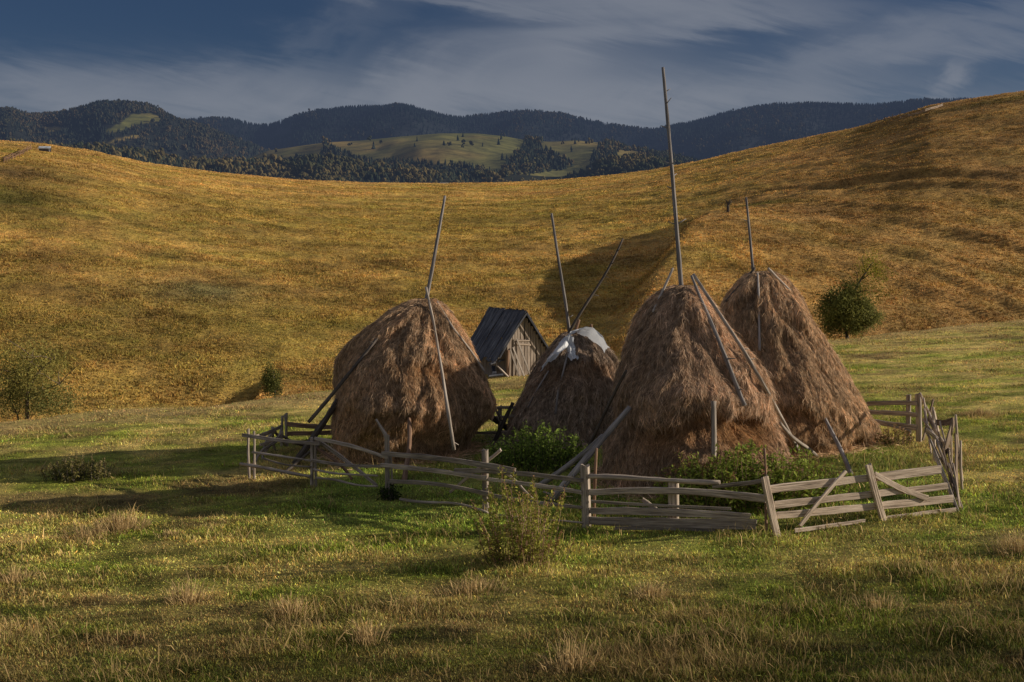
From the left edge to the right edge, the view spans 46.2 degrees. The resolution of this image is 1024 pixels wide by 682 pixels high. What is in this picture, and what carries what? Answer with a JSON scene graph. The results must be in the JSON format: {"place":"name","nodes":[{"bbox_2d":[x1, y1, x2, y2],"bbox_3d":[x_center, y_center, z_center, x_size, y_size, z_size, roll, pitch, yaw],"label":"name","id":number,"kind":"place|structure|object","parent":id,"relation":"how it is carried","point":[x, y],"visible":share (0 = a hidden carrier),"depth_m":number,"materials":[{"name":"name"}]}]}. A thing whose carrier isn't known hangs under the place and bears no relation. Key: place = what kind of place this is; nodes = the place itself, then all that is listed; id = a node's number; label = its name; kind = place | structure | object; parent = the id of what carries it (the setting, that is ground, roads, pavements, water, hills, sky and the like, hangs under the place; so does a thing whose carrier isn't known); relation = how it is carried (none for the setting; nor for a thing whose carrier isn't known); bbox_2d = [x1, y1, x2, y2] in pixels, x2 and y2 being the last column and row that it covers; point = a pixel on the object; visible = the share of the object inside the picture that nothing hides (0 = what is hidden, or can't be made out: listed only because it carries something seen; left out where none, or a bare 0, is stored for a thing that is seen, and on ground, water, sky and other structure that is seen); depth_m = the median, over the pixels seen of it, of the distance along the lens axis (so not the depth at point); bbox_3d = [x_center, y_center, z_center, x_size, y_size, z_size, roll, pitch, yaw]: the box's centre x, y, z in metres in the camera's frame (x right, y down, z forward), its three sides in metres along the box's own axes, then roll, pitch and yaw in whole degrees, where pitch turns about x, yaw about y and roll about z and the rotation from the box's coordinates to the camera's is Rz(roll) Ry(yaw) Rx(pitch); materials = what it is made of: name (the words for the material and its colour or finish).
{"place":"outdoors","nodes":[
{"label":"outdoors","id":0,"kind":"place"},
{"bbox_2d":[0,107,253,159],"bbox_3d":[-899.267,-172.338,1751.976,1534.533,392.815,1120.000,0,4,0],"label":"mountain slope","id":1,"kind":"structure","parent":0,"point":[135,118],"depth_m":1670.10,"materials":[{"name":"green plant"}]},
{"bbox_2d":[0,99,269,159],"bbox_3d":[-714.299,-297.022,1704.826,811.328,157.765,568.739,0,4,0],"label":"forest","id":2,"kind":"object","parent":1,"relation":"on","point":[206,133],"visible":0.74,"depth_m":1745.82,"materials":[{"name":"green plant"}]},
{"bbox_2d":[122,156,655,182],"bbox_3d":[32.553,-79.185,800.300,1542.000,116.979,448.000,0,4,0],"label":"wooded valley","id":3,"kind":"structure","parent":0,"point":[518,177],"depth_m":841.14,"materials":[{"name":"green plant"}]},
{"bbox_2d":[5,138,694,182],"bbox_3d":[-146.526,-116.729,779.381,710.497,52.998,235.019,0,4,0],"label":"forest","id":4,"kind":"object","parent":3,"relation":"on","point":[272,167],"visible":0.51,"depth_m":833.42,"materials":[{"name":"green plant"}]},
{"bbox_2d":[250,133,653,176],"bbox_3d":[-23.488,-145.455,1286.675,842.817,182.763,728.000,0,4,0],"label":"meadow hill","id":5,"kind":"structure","parent":0,"point":[434,149],"depth_m":1267.82,"materials":[{"name":"green plant"}]},
{"bbox_2d":[251,133,703,175],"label":"forest","id":6,"kind":"object","parent":5,"relation":"on","point":[546,158],"visible":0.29,"depth_m":1207.66,"materials":[{"name":"green plant"}]},
{"bbox_2d":[0,90,1023,421],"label":"hillside","id":7,"kind":"structure","parent":0,"point":[898,253],"depth_m":112.71,"materials":[{"name":"plant"}]},
{"bbox_2d":[3,145,30,162],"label":"rail fence","id":8,"kind":"object","parent":7,"relation":"on","point":[14,155],"visible":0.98,"depth_m":155.91,"materials":[{"name":"grey wood"}]},
{"bbox_2d":[37,146,51,151],"bbox_3d":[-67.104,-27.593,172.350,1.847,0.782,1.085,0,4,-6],"label":"hut","id":9,"kind":"object","parent":7,"relation":"on","point":[45,148],"visible":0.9,"depth_m":171.95,"materials":[{"name":"paint"}]},
{"bbox_2d":[726,199,731,211],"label":"tree stump","id":10,"kind":"object","parent":7,"relation":"on","point":[728,204],"visible":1,"depth_m":121.48,"materials":[{"name":"grey wood"}]},
{"bbox_2d":[900,104,942,117],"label":"rail fence","id":11,"kind":"object","parent":7,"relation":"on","point":[922,110],"visible":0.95,"depth_m":205.91,"materials":[{"name":"grey wood"}]},
{"bbox_2d":[0,319,1023,681],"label":"field","id":12,"kind":"structure","parent":0,"point":[206,456],"depth_m":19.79,"materials":[{"name":"green plant"}]},
{"bbox_2d":[0,564,38,586],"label":"grass tussock","id":13,"kind":"object","parent":12,"relation":"on","point":[13,576],"depth_m":18.21,"materials":[{"name":"plant"}]},
{"bbox_2d":[0,327,89,421],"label":"tree","id":14,"kind":"object","parent":12,"relation":"on","point":[29,379],"visible":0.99,"depth_m":45.04,"materials":[{"name":"green plant"}]},
{"bbox_2d":[38,451,115,482],"bbox_3d":[-9.699,2.788,26.659,1.649,0.716,0.989,0,4,0],"label":"dry bush","id":15,"kind":"object","parent":12,"relation":"on","point":[74,469],"visible":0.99,"depth_m":26.54,"materials":[{"name":"green plant"}]},
{"bbox_2d":[49,520,114,543],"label":"grass tussock","id":16,"kind":"object","parent":12,"relation":"on","point":[83,534],"depth_m":20.85,"materials":[{"name":"green plant"}]},
{"bbox_2d":[84,506,153,534],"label":"grass tussock","id":17,"kind":"object","parent":12,"relation":"on","point":[119,523],"depth_m":21.36,"materials":[{"name":"plant"}]},
{"bbox_2d":[155,528,183,537],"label":"grass tussock","id":18,"kind":"object","parent":12,"relation":"on","point":[168,532],"depth_m":20.70,"materials":[{"name":"plant"}]},
{"bbox_2d":[156,568,214,605],"bbox_3d":[-4.553,3.431,16.733,0.898,0.488,0.920,-2,5,-28],"label":"grass tussock","id":19,"kind":"object","parent":12,"relation":"on","point":[187,598],"depth_m":16.69,"materials":[{"name":"beige plant"}]},
{"bbox_2d":[251,425,285,475],"bbox_3d":[-5.779,2.562,28.457,0.426,1.320,4.490,0,4,-4],"label":"rail fence","id":20,"kind":"object","parent":12,"relation":"on","point":[270,433],"visible":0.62,"depth_m":28.23,"materials":[{"name":"grey wood"}]},
{"bbox_2d":[254,355,286,397],"bbox_3d":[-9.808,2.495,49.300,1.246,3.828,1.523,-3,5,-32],"label":"bush","id":21,"kind":"object","parent":12,"relation":"on","point":[270,380],"visible":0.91,"depth_m":49.12,"materials":[{"name":"green plant"}]},
{"bbox_2d":[263,593,317,621],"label":"grass tussock","id":22,"kind":"object","parent":12,"relation":"on","point":[297,607],"depth_m":15.74,"materials":[{"name":"beige plant"}]},
{"bbox_2d":[280,445,319,474],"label":"fallen pole","id":23,"kind":"object","parent":12,"relation":"on","point":[298,461],"visible":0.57,"depth_m":26.71,"materials":[{"name":"grey wood"}]},
{"bbox_2d":[281,434,324,450],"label":"fallen pole","id":24,"kind":"object","parent":12,"relation":"on","point":[284,436],"visible":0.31,"depth_m":27.99,"materials":[{"name":"grey wood"}]},
{"bbox_2d":[280,413,331,446],"bbox_3d":[-5.005,2.330,30.063,1.864,1.018,0.106,1,5,19],"label":"rail fence","id":25,"kind":"object","parent":12,"relation":"on","point":[284,418],"visible":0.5,"depth_m":30.14,"materials":[{"name":"grey wood"}]},
{"bbox_2d":[292,398,337,464],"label":"prop pole","id":26,"kind":"object","parent":12,"relation":"on","point":[317,431],"visible":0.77,"depth_m":27.86,"materials":[{"name":"grey wood"}]},
{"bbox_2d":[342,612,394,645],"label":"grass tussock","id":27,"kind":"object","parent":12,"relation":"on","point":[367,636],"depth_m":14.18,"materials":[{"name":"beige plant"}]},
{"bbox_2d":[376,483,402,500],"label":"dark weed","id":28,"kind":"object","parent":12,"relation":"on","point":[390,494],"visible":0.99,"depth_m":23.19,"materials":[{"name":"green plant"}]},
{"bbox_2d":[309,195,502,470],"bbox_3d":[-2.586,-0.176,28.615,5.184,6.543,5.472,0,4,0],"label":"haystack","id":29,"kind":"object","parent":12,"relation":"on","point":[392,383],"visible":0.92,"depth_m":27.32,"materials":[{"name":"brown plant"}]},
{"bbox_2d":[307,337,378,422],"bbox_3d":[-3.569,0.593,27.413,2.178,2.546,0.522,-2,5,-22],"label":"prop pole","id":30,"kind":"object","parent":29,"relation":"on","point":[327,399],"visible":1,"depth_m":27.24,"materials":[{"name":"grey wood"}]},
{"bbox_2d":[425,287,458,449],"bbox_3d":[-1.595,0.584,27.333,0.296,3.586,2.002,-1,5,-18],"label":"prop pole","id":31,"kind":"object","parent":29,"relation":"on","point":[453,443],"visible":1,"depth_m":27.00,"materials":[{"name":"grey wood"}]},
{"bbox_2d":[437,301,484,370],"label":"prop pole","id":32,"kind":"object","parent":29,"relation":"on","point":[469,349],"visible":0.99,"depth_m":28.20,"materials":[{"name":"grey wood"}]},
{"bbox_2d":[402,417,411,479],"bbox_3d":[-2.245,2.336,25.823,0.145,1.150,1.897,0,4,-1],"label":"stake","id":33,"kind":"object","parent":12,"relation":"on","point":[408,450],"visible":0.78,"depth_m":25.93,"materials":[{"name":"grey wood"}]},
{"bbox_2d":[239,419,597,527],"bbox_3d":[-2.219,2.438,23.267,9.192,1.795,0.475,3,5,38],"label":"rail fence","id":34,"kind":"object","parent":12,"relation":"on","point":[487,467],"visible":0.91,"depth_m":22.54,"materials":[{"name":"grey wood"}]},
{"bbox_2d":[434,573,507,600],"bbox_3d":[-0.578,3.407,16.664,1.126,0.332,1.126,0,4,0],"label":"grass tussock","id":35,"kind":"object","parent":12,"relation":"on","point":[472,584],"depth_m":16.65,"materials":[{"name":"plant"}]},
{"bbox_2d":[488,373,502,376],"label":"timber","id":36,"kind":"object","parent":12,"relation":"on","point":[495,375],"visible":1,"depth_m":44.38,"materials":[{"name":"grey wood"}]},
{"bbox_2d":[491,366,495,374],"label":"timber","id":37,"kind":"object","parent":36,"relation":"on","point":[493,370],"visible":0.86,"depth_m":44.77,"materials":[{"name":"grey wood"}]},
{"bbox_2d":[476,405,515,440],"bbox_3d":[-0.388,2.139,29.931,1.339,1.073,0.110,0,4,4],"label":"rail fence","id":38,"kind":"object","parent":12,"relation":"on","point":[500,407],"visible":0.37,"depth_m":29.88,"materials":[{"name":"brown wood"}]},
{"bbox_2d":[490,416,506,429],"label":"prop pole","id":39,"kind":"object","parent":12,"relation":"on","point":[495,420],"visible":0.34,"depth_m":29.75,"materials":[{"name":"brown wood"}]},
{"bbox_2d":[491,402,514,445],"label":"prop pole","id":40,"kind":"object","parent":12,"relation":"on","point":[504,420],"visible":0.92,"depth_m":29.41,"materials":[{"name":"brown wood"}]},
{"bbox_2d":[470,307,548,376],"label":"shed","id":41,"kind":"structure","parent":12,"relation":"on","point":[497,332],"depth_m":45.30,"materials":[{"name":"grey wood"}]},
{"bbox_2d":[516,339,529,375],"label":"door","id":42,"kind":"structure","parent":41,"relation":"in","point":[525,348],"depth_m":45.14,"materials":[{"name":"grey wood"}]},
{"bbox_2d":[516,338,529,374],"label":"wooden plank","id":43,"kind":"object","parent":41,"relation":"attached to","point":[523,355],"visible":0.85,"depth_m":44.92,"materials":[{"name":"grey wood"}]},
{"bbox_2d":[510,349,519,375],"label":"leaning board","id":44,"kind":"object","parent":12,"relation":"on","point":[514,362],"visible":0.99,"depth_m":44.75,"materials":[{"name":"grey wood"}]},
{"bbox_2d":[512,347,524,375],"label":"leaning board","id":45,"kind":"object","parent":12,"relation":"on","point":[521,369],"visible":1,"depth_m":44.82,"materials":[{"name":"grey wood"}]},
{"bbox_2d":[470,465,580,566],"bbox_3d":[0.080,2.611,18.174,1.500,1.608,1.476,-3,5,-36],"label":"shrub","id":46,"kind":"object","parent":12,"relation":"on","point":[526,539],"visible":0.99,"depth_m":18.03,"materials":[{"name":"green plant"}]},
{"bbox_2d":[484,420,587,472],"bbox_3d":[0.581,2.307,26.147,2.226,1.123,2.092,1,4,15],"label":"nettle clump","id":47,"kind":"object","parent":12,"relation":"on","point":[542,450],"visible":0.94,"depth_m":25.86,"materials":[{"name":"green plant"}]},
{"bbox_2d":[476,213,619,448],"bbox_3d":[1.469,-0.149,29.903,5.420,6.046,5.263,0,4,0],"label":"haystack","id":48,"kind":"object","parent":12,"relation":"on","point":[584,384],"visible":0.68,"depth_m":28.98,"materials":[{"name":"brown plant"}]},
{"bbox_2d":[527,371,548,407],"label":"prop pole","id":49,"kind":"object","parent":48,"relation":"on","point":[538,387],"visible":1,"depth_m":29.05,"materials":[{"name":"grey wood"}]},
{"bbox_2d":[554,352,568,413],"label":"prop pole","id":50,"kind":"object","parent":48,"relation":"on","point":[557,395],"visible":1,"depth_m":28.67,"materials":[{"name":"grey wood"}]},
{"bbox_2d":[540,327,608,371],"bbox_3d":[1.508,0.201,29.274,1.670,1.091,0.660,-1,5,-17],"label":"plastic sheet","id":51,"kind":"object","parent":48,"relation":"on","point":[593,335],"visible":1,"depth_m":29.33,"materials":[{"name":"white plastic"}]},
{"bbox_2d":[574,319,579,333],"bbox_3d":[1.596,-0.350,29.557,0.178,0.368,0.098,0,4,0],"label":"stub","id":52,"kind":"object","parent":48,"relation":"on","point":[577,324],"visible":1,"depth_m":29.52,"materials":[{"name":"brown wood"}]},
{"bbox_2d":[567,238,623,333],"bbox_3d":[2.022,-1.248,30.103,1.910,2.662,0.268,-2,5,-28],"label":"prop pole","id":53,"kind":"object","parent":48,"relation":"on","point":[590,297],"visible":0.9,"depth_m":30.07,"materials":[{"name":"grey wood"}]},
{"bbox_2d":[537,434,602,489],"bbox_3d":[1.081,2.386,23.419,1.576,1.276,0.117,3,5,30],"label":"prop pole","id":54,"kind":"object","parent":12,"relation":"on","point":[569,464],"visible":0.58,"depth_m":23.35,"materials":[{"name":"grey wood"}]},
{"bbox_2d":[536,628,607,674],"bbox_3d":[0.656,3.236,12.505,0.892,0.525,0.824,0,4,0],"label":"grass tussock","id":55,"kind":"object","parent":12,"relation":"on","point":[570,662],"depth_m":12.53,"materials":[{"name":"beige plant"}]},
{"bbox_2d":[543,406,631,501],"bbox_3d":[1.441,2.142,22.545,1.761,1.803,0.233,-1,5,-16],"label":"prop pole","id":56,"kind":"object","parent":12,"relation":"on","point":[586,458],"visible":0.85,"depth_m":22.56,"materials":[{"name":"grey wood"}]},
{"bbox_2d":[577,370,626,463],"bbox_3d":[1.819,1.661,24.194,0.213,2.435,2.723,-1,5,-18],"label":"prop pole","id":57,"kind":"object","parent":12,"relation":"on","point":[607,408],"visible":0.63,"depth_m":23.75,"materials":[{"name":"grey wood"}]},
{"bbox_2d":[629,580,671,601],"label":"grass tussock","id":58,"kind":"object","parent":12,"relation":"on","point":[651,591],"depth_m":16.05,"materials":[{"name":"beige plant"}]},
{"bbox_2d":[588,448,767,531],"bbox_3d":[2.744,2.538,19.948,2.988,1.647,0.226,1,5,17],"label":"rail fence","id":59,"kind":"object","parent":12,"relation":"on","point":[721,521],"visible":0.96,"depth_m":19.91,"materials":[{"name":"grey wood"}]},
{"bbox_2d":[566,67,821,508],"bbox_3d":[3.700,-1.089,23.953,5.831,8.678,6.346,0,4,0],"label":"haystack","id":60,"kind":"object","parent":12,"relation":"on","point":[677,380],"visible":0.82,"depth_m":22.99,"materials":[{"name":"brown plant"}]},
{"bbox_2d":[652,268,673,312],"bbox_3d":[2.942,-1.009,23.793,0.174,0.884,0.694,4,6,42],"label":"stick","id":61,"kind":"object","parent":60,"relation":"on","point":[666,282],"visible":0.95,"depth_m":23.93,"materials":[{"name":"grey wood"}]},
{"bbox_2d":[690,275,746,406],"bbox_3d":[3.924,-0.026,23.184,0.205,2.465,1.587,-3,5,-34],"label":"prop pole","id":62,"kind":"object","parent":60,"relation":"on","point":[730,370],"visible":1,"depth_m":22.93,"materials":[{"name":"grey wood"}]},
{"bbox_2d":[663,450,724,503],"bbox_3d":[3.485,2.495,21.844,1.180,1.041,1.112,-2,5,-27],"label":"weed clump","id":63,"kind":"object","parent":12,"relation":"on","point":[707,464],"visible":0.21,"depth_m":21.85,"materials":[{"name":"green plant"}]},
{"bbox_2d":[711,401,716,457],"bbox_3d":[3.745,2.054,22.272,0.113,1.882,0.210,-1,4,-8],"label":"stake","id":64,"kind":"object","parent":12,"relation":"on","point":[713,428],"visible":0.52,"depth_m":22.22,"materials":[{"name":"grey wood"}]},
{"bbox_2d":[692,273,799,450],"bbox_3d":[5.465,0.651,24.692,3.838,4.112,1.502,-4,6,-41],"label":"prop pole","id":65,"kind":"object","parent":12,"relation":"on","point":[747,357],"visible":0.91,"depth_m":23.34,"materials":[{"name":"grey wood"}]},
{"bbox_2d":[653,436,857,513],"bbox_3d":[4.299,2.388,21.448,3.616,1.343,1.696,0,4,0],"label":"weed thicket","id":66,"kind":"object","parent":12,"relation":"on","point":[733,470],"visible":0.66,"depth_m":21.20,"materials":[{"name":"green plant"}]},
{"bbox_2d":[779,421,817,456],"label":"prop pole","id":67,"kind":"object","parent":12,"relation":"on","point":[794,438],"visible":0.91,"depth_m":24.87,"materials":[{"name":"grey wood"}]},
{"bbox_2d":[718,197,915,459],"bbox_3d":[6.640,-0.276,28.010,5.684,6.153,6.237,0,4,0],"label":"haystack","id":68,"kind":"object","parent":12,"relation":"on","point":[810,378],"visible":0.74,"depth_m":27.03,"materials":[{"name":"brown plant"}]},
{"bbox_2d":[725,267,755,302],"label":"prop pole","id":69,"kind":"object","parent":68,"relation":"on","point":[735,289],"visible":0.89,"depth_m":27.83,"materials":[{"name":"grey wood"}]},
{"bbox_2d":[757,272,760,350],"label":"prop pole","id":70,"kind":"object","parent":68,"relation":"on","point":[759,336],"visible":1,"depth_m":27.09,"materials":[{"name":"grey wood"}]},
{"bbox_2d":[767,268,790,290],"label":"prop pole","id":71,"kind":"object","parent":68,"relation":"on","point":[776,276],"visible":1,"depth_m":27.77,"materials":[{"name":"grey wood"}]},
{"bbox_2d":[823,418,853,473],"bbox_3d":[6.871,2.203,25.313,0.120,0.871,2.481,0,4,3],"label":"stake","id":72,"kind":"object","parent":12,"relation":"on","point":[841,451],"visible":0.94,"depth_m":25.13,"materials":[{"name":"grey wood"}]},
{"bbox_2d":[810,247,897,338],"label":"tree","id":73,"kind":"object","parent":12,"relation":"on","point":[856,316],"visible":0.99,"depth_m":60.59,"materials":[{"name":"green plant"}]},
{"bbox_2d":[761,463,955,536],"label":"plank gate","id":74,"kind":"structure","parent":12,"relation":"on","point":[871,477],"depth_m":19.84,"materials":[{"name":"wood"}]},
{"bbox_2d":[846,590,913,612],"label":"grass tussock","id":75,"kind":"object","parent":12,"relation":"on","point":[879,604],"depth_m":15.20,"materials":[{"name":"plant"}]},
{"bbox_2d":[866,393,921,441],"bbox_3d":[8.995,1.828,28.312,1.400,1.329,0.151,4,6,42],"label":"rail fence","id":76,"kind":"object","parent":12,"relation":"on","point":[908,426],"visible":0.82,"depth_m":28.06,"materials":[{"name":"grey wood"}]},
{"bbox_2d":[874,424,915,445],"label":"weed clump","id":77,"kind":"object","parent":12,"relation":"on","point":[889,439],"visible":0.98,"depth_m":27.34,"materials":[{"name":"green plant"}]},
{"bbox_2d":[920,392,963,510],"bbox_3d":[8.645,2.053,24.045,0.681,1.448,7.180,1,5,16],"label":"rail fence","id":78,"kind":"object","parent":12,"relation":"on","point":[937,438],"visible":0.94,"depth_m":22.90,"materials":[{"name":"grey wood"}]},
{"bbox_2d":[956,407,1002,418],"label":"grass tussock","id":79,"kind":"object","parent":12,"relation":"on","point":[978,411],"depth_m":31.23,"materials":[{"name":"plant"}]},
{"bbox_2d":[985,528,1023,558],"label":"grass tussock","id":80,"kind":"object","parent":12,"relation":"on","point":[1015,547],"depth_m":17.80,"materials":[{"name":"plant"}]},
{"bbox_2d":[0,0,1023,128],"label":"sky","id":81,"kind":"structure","parent":0,"point":[254,61],"materials":[{"name":"blue"}]},
{"bbox_2d":[197,103,918,159],"bbox_3d":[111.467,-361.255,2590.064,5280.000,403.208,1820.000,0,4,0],"label":"mountain ridge","id":82,"kind":"structure","parent":0,"point":[283,131],"depth_m":2565.12,"materials":[{"name":"green plant"}]},
{"bbox_2d":[189,97,971,159],"bbox_3d":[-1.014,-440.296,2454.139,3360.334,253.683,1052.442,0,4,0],"label":"forest","id":83,"kind":"object","parent":82,"relation":"on","point":[525,115],"visible":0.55,"depth_m":2675.19,"materials":[{"name":"green plant"}]}
]}

